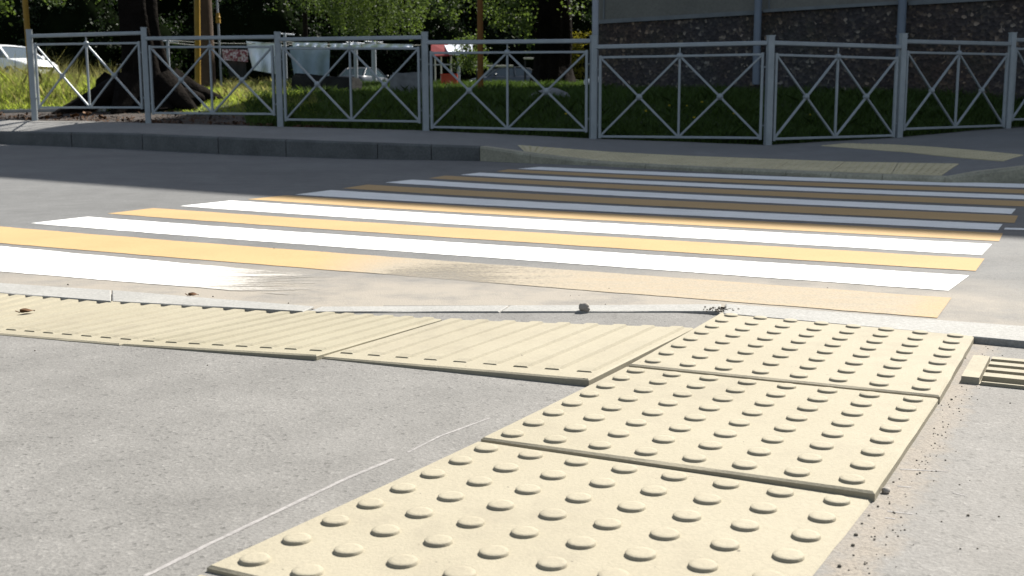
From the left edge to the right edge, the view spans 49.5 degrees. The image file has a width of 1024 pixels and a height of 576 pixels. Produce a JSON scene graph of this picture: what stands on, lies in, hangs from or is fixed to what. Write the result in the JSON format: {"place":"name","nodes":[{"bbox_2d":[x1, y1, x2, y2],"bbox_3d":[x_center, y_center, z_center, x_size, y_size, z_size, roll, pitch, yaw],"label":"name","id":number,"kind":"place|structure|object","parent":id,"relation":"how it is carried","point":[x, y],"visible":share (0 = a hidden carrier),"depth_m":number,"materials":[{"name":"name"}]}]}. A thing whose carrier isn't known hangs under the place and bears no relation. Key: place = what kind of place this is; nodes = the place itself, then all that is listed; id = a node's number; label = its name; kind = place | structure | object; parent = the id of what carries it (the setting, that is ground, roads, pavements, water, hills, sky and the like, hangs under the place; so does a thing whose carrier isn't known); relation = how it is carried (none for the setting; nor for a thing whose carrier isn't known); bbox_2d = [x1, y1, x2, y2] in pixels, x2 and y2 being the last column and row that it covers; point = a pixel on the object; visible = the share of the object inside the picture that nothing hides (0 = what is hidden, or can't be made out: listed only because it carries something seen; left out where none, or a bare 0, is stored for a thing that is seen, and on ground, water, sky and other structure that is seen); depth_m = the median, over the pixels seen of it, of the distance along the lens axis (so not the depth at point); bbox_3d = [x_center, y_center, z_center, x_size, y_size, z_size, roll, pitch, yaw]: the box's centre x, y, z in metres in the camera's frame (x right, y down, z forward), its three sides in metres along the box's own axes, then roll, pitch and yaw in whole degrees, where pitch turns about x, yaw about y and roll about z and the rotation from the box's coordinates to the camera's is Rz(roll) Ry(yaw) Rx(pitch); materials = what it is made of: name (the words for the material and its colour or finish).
{"place":"outdoors","nodes":[
{"label":"outdoors","id":0,"kind":"place"},
{"bbox_2d":[0,144,1023,325],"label":"road","id":1,"kind":"structure","parent":0,"point":[315,233],"depth_m":3.97,"materials":[{"name":"asphalt"}]},
{"bbox_2d":[0,131,71,146],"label":"kerb stone","id":2,"kind":"object","parent":1,"relation":"on","point":[42,138],"visible":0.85,"depth_m":12.99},
{"bbox_2d":[185,292,198,295],"bbox_3d":[-0.748,0.015,2.598,0.031,0.008,0.020,7,11,38],"label":"dead leaf","id":3,"kind":"object","parent":1,"relation":"on","point":[191,294],"visible":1,"depth_m":2.60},
{"bbox_2d":[0,297,1023,575],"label":"pavement","id":4,"kind":"structure","parent":0,"point":[130,461],"depth_m":1.41,"materials":[{"name":"asphalt"}]},
{"bbox_2d":[0,293,111,323],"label":"tactile tile","id":5,"kind":"object","parent":4,"relation":"on","point":[39,305],"visible":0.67,"depth_m":2.49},
{"bbox_2d":[15,308,34,312],"bbox_3d":[-1.042,0.049,2.379,0.035,0.008,0.022,1,9,11],"label":"dead leaf","id":6,"kind":"object","parent":5,"relation":"on","point":[22,310],"visible":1,"depth_m":2.38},
{"bbox_2d":[0,301,269,345],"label":"tactile tile","id":7,"kind":"object","parent":4,"relation":"on","point":[114,323],"visible":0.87,"depth_m":2.28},
{"bbox_2d":[122,311,441,360],"bbox_3d":[-0.437,0.097,2.183,0.407,0.042,0.471,5,10,29],"label":"tactile tile","id":8,"kind":"object","parent":4,"relation":"on","point":[309,335],"visible":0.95,"depth_m":2.13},
{"bbox_2d":[322,318,692,385],"bbox_3d":[0.009,0.112,2.067,0.536,0.042,0.493,4,9,25],"label":"tactile tile","id":9,"kind":"object","parent":4,"relation":"on","point":[586,354],"visible":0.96,"depth_m":1.98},
{"bbox_2d":[207,441,870,575],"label":"tactile tile","id":10,"kind":"object","parent":4,"relation":"on","point":[478,508],"visible":1,"depth_m":1.13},
{"bbox_2d":[481,367,937,501],"bbox_3d":[0.292,0.190,1.533,0.503,0.036,0.476,4,10,27],"label":"tactile tile","id":11,"kind":"object","parent":4,"relation":"on","point":[856,443],"visible":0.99,"depth_m":1.47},
{"bbox_2d":[629,312,973,403],"bbox_3d":[0.536,0.117,1.992,0.503,0.036,0.566,4,10,27],"label":"tactile tile","id":12,"kind":"object","parent":4,"relation":"on","point":[919,363],"visible":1,"depth_m":1.91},
{"bbox_2d":[703,306,1010,573],"bbox_3d":[0.634,0.176,1.539,0.677,0.016,1.688,1,9,8],"label":"grit","id":13,"kind":"object","parent":4,"relation":"on","point":[718,309],"visible":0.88,"depth_m":1.43,"materials":[{"name":"gravel"}]},
{"bbox_2d":[881,487,889,493],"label":"pebble","id":14,"kind":"object","parent":4,"relation":"on","point":[885,490],"visible":1,"depth_m":1.24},
{"bbox_2d":[960,355,1023,388],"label":"tactile tile","id":15,"kind":"object","parent":4,"relation":"on","point":[996,371],"visible":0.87,"depth_m":1.79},
{"bbox_2d":[0,120,1023,175],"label":"pavement","id":16,"kind":"structure","parent":0,"point":[1011,140],"depth_m":11.22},
{"bbox_2d":[72,132,152,149],"bbox_3d":[-4.431,-1.587,12.346,1.267,0.285,0.176,6,10,35],"label":"kerb stone","id":17,"kind":"object","parent":16,"relation":"on","point":[112,140],"visible":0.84,"depth_m":12.28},
{"bbox_2d":[142,134,226,153],"bbox_3d":[-3.396,-1.453,11.544,1.345,0.293,0.150,7,11,39],"label":"kerb stone","id":18,"kind":"object","parent":16,"relation":"on","point":[184,143],"visible":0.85,"depth_m":11.45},
{"bbox_2d":[218,137,286,156],"bbox_3d":[-2.506,-1.334,10.859,0.901,0.282,0.192,5,10,32],"label":"kerb stone","id":19,"kind":"object","parent":16,"relation":"on","point":[253,146],"visible":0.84,"depth_m":10.76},
{"bbox_2d":[286,139,381,158],"bbox_3d":[-1.663,-1.252,10.410,1.010,0.276,0.182,4,9,25],"label":"kerb stone","id":20,"kind":"object","parent":16,"relation":"on","point":[330,149],"visible":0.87,"depth_m":10.32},
{"bbox_2d":[378,142,431,159],"bbox_3d":[-0.951,-1.201,10.164,0.524,0.257,0.148,2,9,12],"label":"kerb stone","id":21,"kind":"object","parent":16,"relation":"on","point":[402,151],"visible":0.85,"depth_m":10.09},
{"bbox_2d":[432,144,480,160],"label":"kerb stone","id":22,"kind":"object","parent":16,"relation":"on","point":[456,152],"visible":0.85,"depth_m":9.99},
{"bbox_2d":[480,146,536,162],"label":"kerb stone","id":23,"kind":"object","parent":16,"relation":"on","point":[492,154],"visible":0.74,"depth_m":9.78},
{"bbox_2d":[25,27,1023,144],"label":"pedestrian fence","id":24,"kind":"object","parent":16,"relation":"on","point":[899,123],"visible":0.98,"depth_m":12.52,"materials":[{"name":"metal"}]},
{"bbox_2d":[518,145,573,154],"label":"tactile tile","id":25,"kind":"object","parent":16,"relation":"on","point":[546,150],"visible":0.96,"depth_m":10.26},
{"bbox_2d":[530,153,598,164],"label":"kerb stone","id":26,"kind":"object","parent":16,"relation":"on","point":[538,158],"visible":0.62,"depth_m":9.46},
{"bbox_2d":[557,149,610,158],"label":"tactile tile","id":27,"kind":"object","parent":16,"relation":"on","point":[586,154],"visible":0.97,"depth_m":9.95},
{"bbox_2d":[592,152,647,161],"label":"tactile tile","id":28,"kind":"object","parent":16,"relation":"on","point":[619,156],"visible":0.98,"depth_m":9.64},
{"bbox_2d":[590,161,651,168],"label":"kerb stone","id":29,"kind":"object","parent":16,"relation":"on","point":[619,164],"visible":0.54,"depth_m":9.08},
{"bbox_2d":[626,154,690,163],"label":"tactile tile","id":30,"kind":"object","parent":16,"relation":"on","point":[659,159],"visible":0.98,"depth_m":9.32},
{"bbox_2d":[646,164,691,170],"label":"kerb stone","id":31,"kind":"object","parent":16,"relation":"on","point":[669,167],"visible":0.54,"depth_m":8.69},
{"bbox_2d":[671,156,737,166],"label":"tactile tile","id":32,"kind":"object","parent":16,"relation":"on","point":[706,161],"visible":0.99,"depth_m":9.01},
{"bbox_2d":[690,166,743,173],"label":"kerb stone","id":33,"kind":"object","parent":16,"relation":"on","point":[736,170],"visible":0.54,"depth_m":8.36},
{"bbox_2d":[721,158,790,168],"bbox_3d":[1.928,-0.973,8.763,0.443,0.073,1.164,3,9,20],"label":"tactile tile","id":34,"kind":"object","parent":16,"relation":"on","point":[764,163],"visible":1,"depth_m":8.71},
{"bbox_2d":[742,168,786,175],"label":"kerb stone","id":35,"kind":"object","parent":16,"relation":"on","point":[762,171],"visible":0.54,"depth_m":8.08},
{"bbox_2d":[786,170,833,177],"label":"kerb stone","id":36,"kind":"object","parent":16,"relation":"on","point":[816,174],"visible":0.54,"depth_m":7.80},
{"bbox_2d":[776,160,843,171],"bbox_3d":[2.278,-0.924,8.461,0.425,0.068,1.225,3,9,21],"label":"tactile tile","id":37,"kind":"object","parent":16,"relation":"on","point":[817,165],"visible":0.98,"depth_m":8.39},
{"bbox_2d":[821,143,892,148],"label":"tactile tile","id":38,"kind":"object","parent":16,"relation":"on","point":[856,145],"visible":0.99,"depth_m":10.85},
{"bbox_2d":[831,172,884,179],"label":"kerb stone","id":39,"kind":"object","parent":16,"relation":"on","point":[862,176],"visible":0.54,"depth_m":7.51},
{"bbox_2d":[832,162,897,173],"bbox_3d":[2.595,-0.873,8.138,0.401,0.066,1.197,3,9,21],"label":"tactile tile","id":40,"kind":"object","parent":16,"relation":"on","point":[873,167],"visible":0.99,"depth_m":8.05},
{"bbox_2d":[868,144,931,152],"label":"tactile tile","id":41,"kind":"object","parent":16,"relation":"on","point":[902,148],"visible":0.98,"depth_m":10.14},
{"bbox_2d":[882,174,945,182],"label":"kerb stone","id":42,"kind":"object","parent":16,"relation":"on","point":[916,178],"visible":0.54,"depth_m":7.25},
{"bbox_2d":[892,163,957,175],"bbox_3d":[2.934,-0.839,7.866,0.422,0.078,1.209,3,9,21],"label":"tactile tile","id":43,"kind":"object","parent":16,"relation":"on","point":[939,169],"visible":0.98,"depth_m":7.77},
{"bbox_2d":[910,147,973,156],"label":"tactile tile","id":44,"kind":"object","parent":16,"relation":"on","point":[942,151],"visible":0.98,"depth_m":9.29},
{"bbox_2d":[945,165,1023,182],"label":"kerb stone","id":45,"kind":"object","parent":16,"relation":"on","point":[1014,174],"visible":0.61,"depth_m":7.06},
{"bbox_2d":[953,150,1022,160],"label":"tactile tile","id":46,"kind":"object","parent":16,"relation":"on","point":[986,155],"visible":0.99,"depth_m":8.36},
{"bbox_2d":[0,96,1023,307],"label":"ground","id":47,"kind":"structure","parent":0,"point":[138,115],"depth_m":14.72,"materials":[{"name":"soil"}]},
{"bbox_2d":[0,0,40,59],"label":"shrub","id":48,"kind":"object","parent":47,"relation":"on","point":[7,30],"visible":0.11,"depth_m":48.27,"materials":[{"name":"green plant"}]},
{"bbox_2d":[22,0,30,107],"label":"gas pipe post","id":49,"kind":"object","parent":47,"relation":"on","point":[26,14],"depth_m":15.97,"materials":[{"name":"metal"}]},
{"bbox_2d":[0,45,59,75],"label":"parked car","id":50,"kind":"object","parent":47,"relation":"on","point":[4,49],"visible":0.35,"depth_m":39.28,"materials":[{"name":"white metal"}]},
{"bbox_2d":[0,109,108,112],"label":"edging","id":51,"kind":"object","parent":47,"relation":"on","point":[26,110],"visible":0.36,"depth_m":15.79,"materials":[{"name":"concrete"}]},
{"bbox_2d":[0,283,110,302],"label":"kerb stone","id":52,"kind":"object","parent":47,"relation":"on","point":[84,294],"visible":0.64,"depth_m":2.65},
{"bbox_2d":[5,0,120,76],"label":"shrub","id":53,"kind":"object","parent":47,"relation":"on","point":[78,16],"visible":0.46,"depth_m":46.91,"materials":[{"name":"green plant"}]},
{"bbox_2d":[95,72,110,85],"bbox_3d":[-5.863,-2.887,16.346,0.659,0.568,0.666,0,9,0],"label":"tree stump","id":54,"kind":"object","parent":47,"relation":"on","point":[103,77],"visible":0.12,"depth_m":16.16,"materials":[{"name":"wood"}]},
{"bbox_2d":[1,0,212,26],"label":"broadleaf tree","id":55,"kind":"object","parent":47,"relation":"on","point":[166,7],"visible":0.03,"depth_m":52.95,"materials":[{"name":"green plant"}]},
{"bbox_2d":[0,0,227,113],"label":"yard tree","id":56,"kind":"object","parent":47,"relation":"on","point":[135,15],"visible":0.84,"depth_m":15.51,"materials":[{"name":"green plant"}]},
{"bbox_2d":[113,13,194,77],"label":"shrub","id":57,"kind":"object","parent":47,"relation":"on","point":[183,59],"visible":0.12,"depth_m":49.64,"materials":[{"name":"green plant"}]},
{"bbox_2d":[0,45,316,114],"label":"meadow grass","id":58,"kind":"structure","parent":47,"relation":"on","point":[4,98],"depth_m":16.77,"materials":[{"name":"plant"}]},
{"bbox_2d":[0,109,335,127],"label":"leaf litter","id":59,"kind":"object","parent":47,"relation":"on","point":[210,122],"visible":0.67,"depth_m":14.37,"materials":[{"name":"plant"}]},
{"bbox_2d":[162,40,177,65],"bbox_3d":[-12.130,-7.918,39.251,0.096,1.646,0.822,7,11,39],"label":"clothes post","id":60,"kind":"object","parent":47,"relation":"on","point":[167,49],"visible":0.41,"depth_m":39.16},
{"bbox_2d":[169,40,283,43],"bbox_3d":[-10.002,-8.675,39.138,4.260,0.157,0.022,0,9,0],"label":"clothes line","id":61,"kind":"object","parent":60,"relation":"attached to","point":[224,43],"visible":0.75,"depth_m":39.14,"materials":[{"name":"plastic"}]},
{"bbox_2d":[222,49,247,61],"bbox_3d":[-9.766,-8.206,39.211,0.916,0.451,0.123,0,9,0],"label":"printed cloth","id":62,"kind":"object","parent":61,"relation":"hanging from","point":[234,55],"visible":1,"depth_m":39.20,"materials":[{"name":"fabric"}]},
{"bbox_2d":[226,61,246,79],"bbox_3d":[-9.780,-7.720,39.438,0.711,0.663,0.114,0,9,0],"label":"dark cloth","id":63,"kind":"object","parent":61,"relation":"hanging from","point":[239,69],"visible":0.81,"depth_m":39.42,"materials":[{"name":"fabric"}]},
{"bbox_2d":[246,41,281,72],"bbox_3d":[-8.742,-8.113,39.224,1.249,1.192,0.592,0,9,0],"label":"bed sheet","id":64,"kind":"object","parent":61,"relation":"hanging from","point":[256,55],"visible":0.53,"depth_m":39.21,"materials":[{"name":"fabric"}]},
{"bbox_2d":[184,88,204,106],"bbox_3d":[-4.667,-2.630,15.667,0.583,0.386,0.490,-6,10,-35],"label":"earth mound","id":65,"kind":"object","parent":47,"relation":"on","point":[197,102],"visible":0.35,"depth_m":15.59,"materials":[{"name":"soil"}]},
{"bbox_2d":[162,0,231,84],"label":"shrub","id":66,"kind":"object","parent":47,"relation":"on","point":[188,22],"visible":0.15,"depth_m":50.98,"materials":[{"name":"green plant"}]},
{"bbox_2d":[194,0,200,83],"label":"gas pipe post","id":67,"kind":"object","parent":47,"relation":"on","point":[197,42],"depth_m":19.04,"materials":[{"name":"metal"}]},
{"bbox_2d":[200,0,222,87],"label":"utility pole","id":68,"kind":"object","parent":47,"relation":"on","point":[206,23],"visible":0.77,"depth_m":20.05,"materials":[{"name":"wood"}]},
{"bbox_2d":[112,290,313,312],"bbox_3d":[-0.722,0.130,2.521,0.613,0.202,0.124,4,10,26],"label":"kerb stone","id":69,"kind":"object","parent":47,"relation":"on","point":[125,297],"visible":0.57,"depth_m":2.50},
{"bbox_2d":[191,0,320,82],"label":"shrub","id":70,"kind":"object","parent":47,"relation":"on","point":[250,17],"visible":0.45,"depth_m":47.93,"materials":[{"name":"green plant"}]},
{"bbox_2d":[180,0,375,79],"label":"broadleaf tree","id":71,"kind":"object","parent":47,"relation":"on","point":[312,17],"visible":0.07,"depth_m":56.67,"materials":[{"name":"green plant"}]},
{"bbox_2d":[281,33,294,81],"bbox_3d":[-7.996,-8.052,39.233,0.096,1.859,0.822,7,11,39],"label":"clothes post","id":72,"kind":"object","parent":47,"relation":"on","point":[284,34],"visible":0.56,"depth_m":39.19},
{"bbox_2d":[291,20,360,77],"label":"shrub","id":73,"kind":"object","parent":47,"relation":"on","point":[341,65],"visible":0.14,"depth_m":60.91,"materials":[{"name":"green plant"}]},
{"bbox_2d":[291,73,361,90],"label":"concrete slab","id":74,"kind":"structure","parent":47,"relation":"on","point":[303,80],"depth_m":18.43,"materials":[{"name":"concrete"}]},
{"bbox_2d":[316,0,357,35],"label":"broadleaf tree","id":75,"kind":"object","parent":47,"relation":"on","point":[325,21],"depth_m":65.43,"materials":[{"name":"green plant"}]},
{"bbox_2d":[271,0,435,42],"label":"weeping birch","id":76,"kind":"object","parent":47,"relation":"on","point":[365,17],"visible":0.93,"depth_m":32.39,"materials":[{"name":"green plant"}]},
{"bbox_2d":[346,42,364,77],"bbox_3d":[-5.519,-7.893,39.259,0.133,1.561,0.822,6,11,37],"label":"clothes post","id":77,"kind":"object","parent":47,"relation":"on","point":[355,66],"visible":0.68,"depth_m":39.21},
{"bbox_3d":[-6.332,-8.620,39.149,3.083,0.128,0.022,0,9,0],"label":"clothes line","id":78,"kind":"object","parent":77,"relation":"attached to","visible":0},
{"bbox_2d":[290,50,329,75],"bbox_3d":[-7.136,-8.007,39.253,1.444,1.031,0.226,0,9,0],"label":"bed sheet","id":79,"kind":"object","parent":78,"relation":"hanging from","point":[316,62],"visible":0.79,"depth_m":39.23,"materials":[{"name":"fabric"}]},
{"bbox_2d":[292,42,327,46],"bbox_3d":[-7.092,-8.527,38.951,1.249,0.178,0.235,0,9,0],"label":"towel","id":80,"kind":"object","parent":78,"relation":"hanging from","point":[305,44],"visible":0.99,"depth_m":38.96,"materials":[{"name":"fabric"}]},
{"bbox_2d":[330,43,360,46],"bbox_3d":[-5.846,-8.483,38.954,1.107,0.195,0.248,0,9,0],"label":"towel","id":81,"kind":"object","parent":78,"relation":"hanging from","point":[342,45],"visible":0.66,"depth_m":38.95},
{"bbox_2d":[362,44,412,46],"bbox_3d":[-4.372,-8.479,38.972,1.804,0.179,0.232,0,9,0],"label":"towel","id":82,"kind":"object","parent":78,"relation":"hanging from","point":[387,45],"visible":0.72,"depth_m":38.97,"materials":[{"name":"fabric"}]},
{"bbox_2d":[337,67,388,81],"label":"parked car","id":83,"kind":"object","parent":47,"relation":"on","point":[365,73],"visible":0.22,"depth_m":53.88,"materials":[{"name":"metal"}]},
{"bbox_2d":[332,4,405,78],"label":"shrub","id":84,"kind":"object","parent":47,"relation":"on","point":[365,57],"visible":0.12,"depth_m":61.71,"materials":[{"name":"green plant"}]},
{"bbox_2d":[364,41,382,80],"bbox_3d":[-4.877,-7.918,39.255,0.162,1.581,0.822,6,11,37],"label":"clothes post","id":85,"kind":"object","parent":47,"relation":"on","point":[373,56],"visible":0.7,"depth_m":39.18,"materials":[{"name":"metal"}]},
{"bbox_2d":[311,305,507,313],"bbox_3d":[-0.223,0.144,2.429,0.434,0.200,0.077,0,9,0],"label":"kerb stone","id":86,"kind":"object","parent":47,"relation":"on","point":[421,309],"visible":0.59,"depth_m":2.40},
{"bbox_2d":[390,72,429,91],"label":"concrete block","id":87,"kind":"structure","parent":47,"relation":"on","point":[405,79],"depth_m":18.02,"materials":[{"name":"concrete"}]},
{"bbox_2d":[384,0,475,80],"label":"shrub","id":88,"kind":"object","parent":47,"relation":"on","point":[437,28],"visible":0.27,"depth_m":59.80,"materials":[{"name":"green plant"}]},
{"bbox_2d":[357,0,505,39],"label":"broadleaf tree","id":89,"kind":"object","parent":47,"relation":"on","point":[465,15],"visible":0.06,"depth_m":65.39,"materials":[{"name":"green plant"}]},
{"bbox_2d":[440,74,457,85],"bbox_3d":[-1.385,-4.590,24.584,0.370,0.280,0.331,0,9,0],"label":"plastic crate","id":90,"kind":"object","parent":47,"relation":"on","point":[448,78],"visible":0.48,"depth_m":24.43,"materials":[{"name":"plastic"}]},
{"bbox_2d":[431,44,472,80],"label":"play hut","id":91,"kind":"object","parent":47,"relation":"on","point":[443,48],"visible":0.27,"depth_m":45.80,"materials":[{"name":"brown wood"}]},
{"bbox_2d":[447,29,492,81],"bbox_3d":[-1.298,-7.316,35.268,1.498,1.718,1.265,0,9,0],"label":"shrub","id":92,"kind":"object","parent":47,"relation":"on","point":[467,61],"visible":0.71,"depth_m":35.12,"materials":[{"name":"green plant"}]},
{"bbox_2d":[477,0,482,87],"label":"gas pipe post","id":93,"kind":"object","parent":47,"relation":"on","point":[479,36],"depth_m":18.55,"materials":[{"name":"metal"}]},
{"bbox_2d":[460,18,515,80],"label":"shrub","id":94,"kind":"object","parent":47,"relation":"on","point":[490,35],"visible":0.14,"depth_m":61.85,"materials":[{"name":"green plant"}]},
{"bbox_2d":[462,0,516,38],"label":"broadleaf tree","id":95,"kind":"object","parent":47,"relation":"on","point":[508,29],"visible":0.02,"depth_m":66.66,"materials":[{"name":"green plant"}]},
{"bbox_2d":[473,65,512,78],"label":"bench","id":96,"kind":"object","parent":47,"relation":"on","point":[491,66],"visible":0.31,"depth_m":40.12,"materials":[{"name":"grey wood"}]},
{"bbox_2d":[470,66,531,81],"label":"parked car","id":97,"kind":"object","parent":47,"relation":"on","point":[516,73],"visible":0.31,"depth_m":54.42,"materials":[{"name":"metal"}]},
{"bbox_2d":[416,0,587,82],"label":"yard tree","id":98,"kind":"object","parent":47,"relation":"on","point":[550,19],"visible":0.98,"depth_m":27.84,"materials":[{"name":"green plant"}]},
{"bbox_2d":[490,14,533,68],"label":"shrub","id":99,"kind":"object","parent":47,"relation":"on","point":[519,58],"visible":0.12,"depth_m":60.89,"materials":[{"name":"green plant"}]},
{"bbox_2d":[524,58,532,80],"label":"bench","id":100,"kind":"object","parent":47,"relation":"on","point":[525,67],"visible":0.44,"depth_m":43.10,"materials":[{"name":"grey wood"}]},
{"bbox_2d":[474,0,590,34],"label":"broadleaf tree","id":101,"kind":"object","parent":47,"relation":"on","point":[574,3],"visible":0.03,"depth_m":64.35,"materials":[{"name":"green plant"}]},
{"bbox_2d":[533,87,569,97],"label":"boulder","id":102,"kind":"object","parent":47,"relation":"on","point":[556,90],"visible":0.3,"depth_m":15.23,"materials":[{"name":"stone"}]},
{"bbox_2d":[571,0,591,81],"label":"shrub","id":103,"kind":"object","parent":47,"relation":"on","point":[583,25],"visible":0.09,"depth_m":59.84,"materials":[{"name":"green plant"}]},
{"bbox_2d":[571,30,591,78],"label":"shrub","id":104,"kind":"object","parent":47,"relation":"on","point":[581,70],"visible":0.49,"depth_m":58.77,"materials":[{"name":"green plant"}]},
{"bbox_2d":[592,0,598,138],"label":"sign pole","id":105,"kind":"object","parent":47,"relation":"on","point":[595,17],"visible":0.33,"depth_m":12.06,"materials":[{"name":"metal"}]},
{"bbox_2d":[501,304,720,314],"bbox_3d":[0.220,0.142,2.429,0.488,0.200,0.091,0,9,0],"label":"kerb stone","id":106,"kind":"object","parent":47,"relation":"on","point":[680,308],"visible":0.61,"depth_m":2.40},
{"bbox_2d":[579,302,589,311],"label":"pebble","id":107,"kind":"object","parent":106,"relation":"on","point":[583,306],"visible":1,"depth_m":2.37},
{"bbox_2d":[237,79,1023,144],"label":"lawn grass","id":108,"kind":"structure","parent":47,"relation":"on","point":[523,91],"depth_m":14.09,"materials":[{"name":"plant"}]},
{"bbox_2d":[598,0,1023,102],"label":"apartment block","id":109,"kind":"structure","parent":47,"relation":"on","point":[690,21],"depth_m":17.42,"materials":[{"name":"stone"}]},
{"bbox_2d":[723,304,1023,347],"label":"kerb stone","id":110,"kind":"object","parent":47,"relation":"on","point":[998,334],"visible":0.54,"depth_m":2.21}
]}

